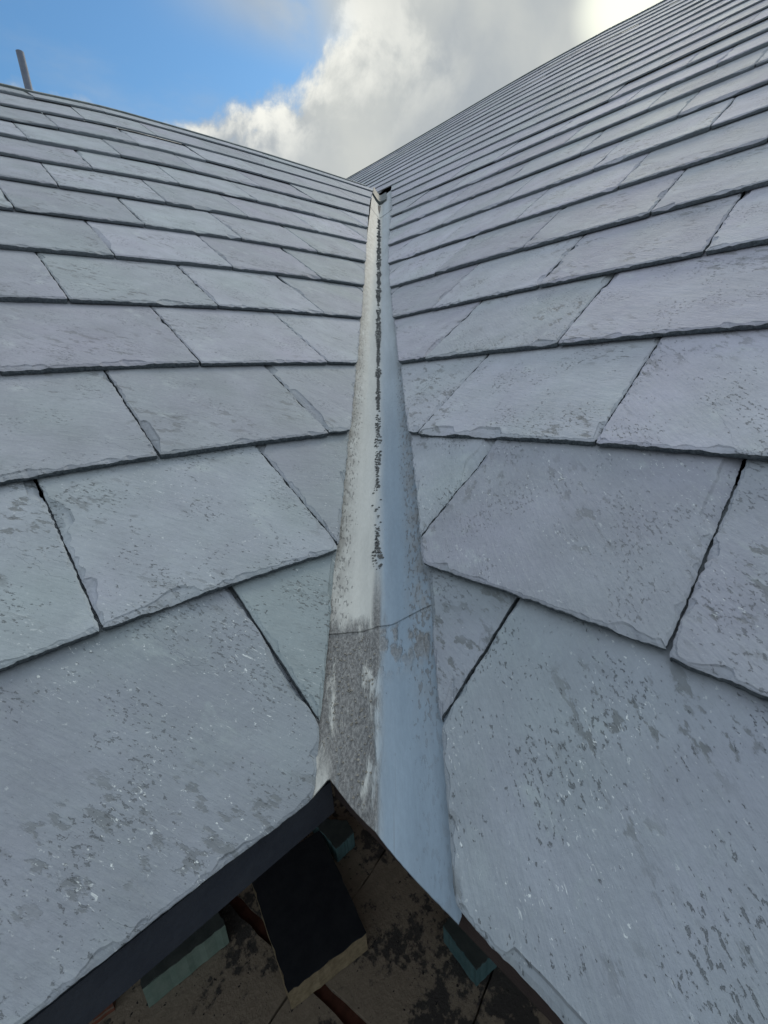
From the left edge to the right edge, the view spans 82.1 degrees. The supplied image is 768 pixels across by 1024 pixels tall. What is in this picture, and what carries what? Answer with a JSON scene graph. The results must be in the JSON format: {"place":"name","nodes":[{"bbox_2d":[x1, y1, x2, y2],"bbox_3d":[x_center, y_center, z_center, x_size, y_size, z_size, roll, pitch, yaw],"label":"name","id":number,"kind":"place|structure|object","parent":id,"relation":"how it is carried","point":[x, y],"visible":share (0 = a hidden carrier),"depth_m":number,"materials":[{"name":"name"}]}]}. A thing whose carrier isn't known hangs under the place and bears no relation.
{"place":"outdoors","nodes":[
{"label":"outdoors","id":0,"kind":"place"},
{"bbox_2d":[97,903,287,1023],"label":"paving slab","id":1,"kind":"structure","parent":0,"point":[237,979],"depth_m":1.66,"materials":[{"name":"beige concrete"}]},
{"bbox_2d":[140,912,228,1007],"bbox_3d":[-0.855,1.719,1.806,0.304,0.115,0.322,-19,23,-40],"label":"block","id":2,"kind":"object","parent":1,"relation":"on","point":[195,950],"depth_m":1.70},
{"bbox_2d":[229,896,365,1023],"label":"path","id":3,"kind":"structure","parent":0,"point":[344,1012],"depth_m":1.66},
{"bbox_2d":[271,993,342,1023],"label":"paving slab","id":4,"kind":"structure","parent":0,"point":[312,1008],"depth_m":1.59,"materials":[{"name":"brown stone"}]},
{"bbox_2d":[0,0,679,177],"label":"sky","id":5,"kind":"structure","parent":0,"point":[336,87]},
{"bbox_2d":[325,851,491,1023],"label":"paving slab","id":6,"kind":"structure","parent":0,"point":[406,967],"depth_m":1.70,"materials":[{"name":"stone"}]},
{"bbox_2d":[443,917,496,986],"bbox_3d":[0.354,1.661,1.718,0.178,0.100,0.192,-15,21,-32],"label":"block","id":7,"kind":"object","parent":6,"relation":"on","point":[476,962],"depth_m":1.65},
{"bbox_2d":[385,851,493,1023],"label":"ground","id":8,"kind":"structure","parent":0,"point":[485,991],"depth_m":1.63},
{"bbox_2d":[237,796,385,919],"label":"paving slab","id":9,"kind":"structure","parent":8,"relation":"on","point":[357,863],"depth_m":2.09,"materials":[{"name":"stone"}]},
{"bbox_2d":[252,831,367,1008],"bbox_3d":[-0.322,1.673,1.860,0.344,0.105,0.483,-14,20,-29],"label":"board","id":10,"kind":"object","parent":9,"relation":"on","point":[316,931],"visible":0.88,"depth_m":1.78,"materials":[{"name":"black wood"}]},
{"bbox_2d":[312,819,354,861],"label":"block","id":11,"kind":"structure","parent":9,"relation":"on","point":[338,835],"depth_m":2.09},
{"bbox_2d":[330,780,335,797],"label":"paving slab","id":12,"kind":"structure","parent":8,"relation":"on","point":[333,792],"depth_m":2.45,"materials":[{"name":"stone"}]},
{"bbox_2d":[475,966,551,1023],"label":"paving slab","id":13,"kind":"structure","parent":8,"relation":"on","point":[506,1000],"depth_m":1.58,"materials":[{"name":"grey stone"}]},
{"bbox_3d":[-1.732,0.605,1.112,4.300,2.830,0.220,-19,23,-40],"label":"brick wall","id":14,"kind":"object","parent":8,"relation":"on","visible":0},
{"bbox_2d":[0,83,380,1023],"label":"slate roof","id":15,"kind":"structure","parent":14,"relation":"on","point":[180,317],"depth_m":0.47,"materials":[{"name":"stone"}]},
{"bbox_2d":[16,49,32,89],"bbox_3d":[-1.593,-1.665,2.077,0.090,0.796,0.090,-19,23,-40],"label":"vent pipe","id":16,"kind":"object","parent":15,"relation":"on","point":[23,69],"visible":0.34,"depth_m":1.97,"materials":[{"name":"grey metal"}]},
{"bbox_3d":[1.355,0.668,0.780,0.220,2.530,4.495,-19,23,-40],"label":"brick wall","id":17,"kind":"object","parent":8,"relation":"on","visible":0},
{"bbox_2d":[334,0,767,1023],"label":"slate roof","id":18,"kind":"structure","parent":17,"relation":"on","point":[578,260],"depth_m":0.42,"materials":[{"name":"stone"}]},
{"bbox_2d":[311,188,465,924],"bbox_3d":[-0.001,-0.920,1.541,0.137,1.453,3.142,-3,17,3],"label":"valley trough","id":19,"kind":"object","parent":18,"relation":"attached to","point":[385,609],"visible":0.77,"depth_m":0.43,"materials":[{"name":"grey metal"}]},
{"bbox_2d":[322,636,374,809],"bbox_3d":[-0.029,0.172,0.382,0.046,0.055,0.142,-3,17,1],"label":"grit","id":20,"kind":"object","parent":19,"relation":"in","point":[358,781],"visible":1,"depth_m":0.38,"materials":[{"name":"grey gravel"}]},
{"bbox_2d":[371,218,383,569],"bbox_3d":[-0.016,-0.713,1.373,0.025,0.965,2.125,-3,17,2],"label":"moss","id":21,"kind":"object","parent":19,"relation":"attached to","point":[378,263],"visible":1,"depth_m":0.91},
{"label":"paving slab","id":22,"kind":"object","parent":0,"visible":0},
{"bbox_2d":[88,1000,115,1023],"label":"brick","id":23,"kind":"object","parent":22,"relation":"on","point":[109,1009],"visible":0.04,"depth_m":1.61,"materials":[{"name":"red brick"}]}
]}

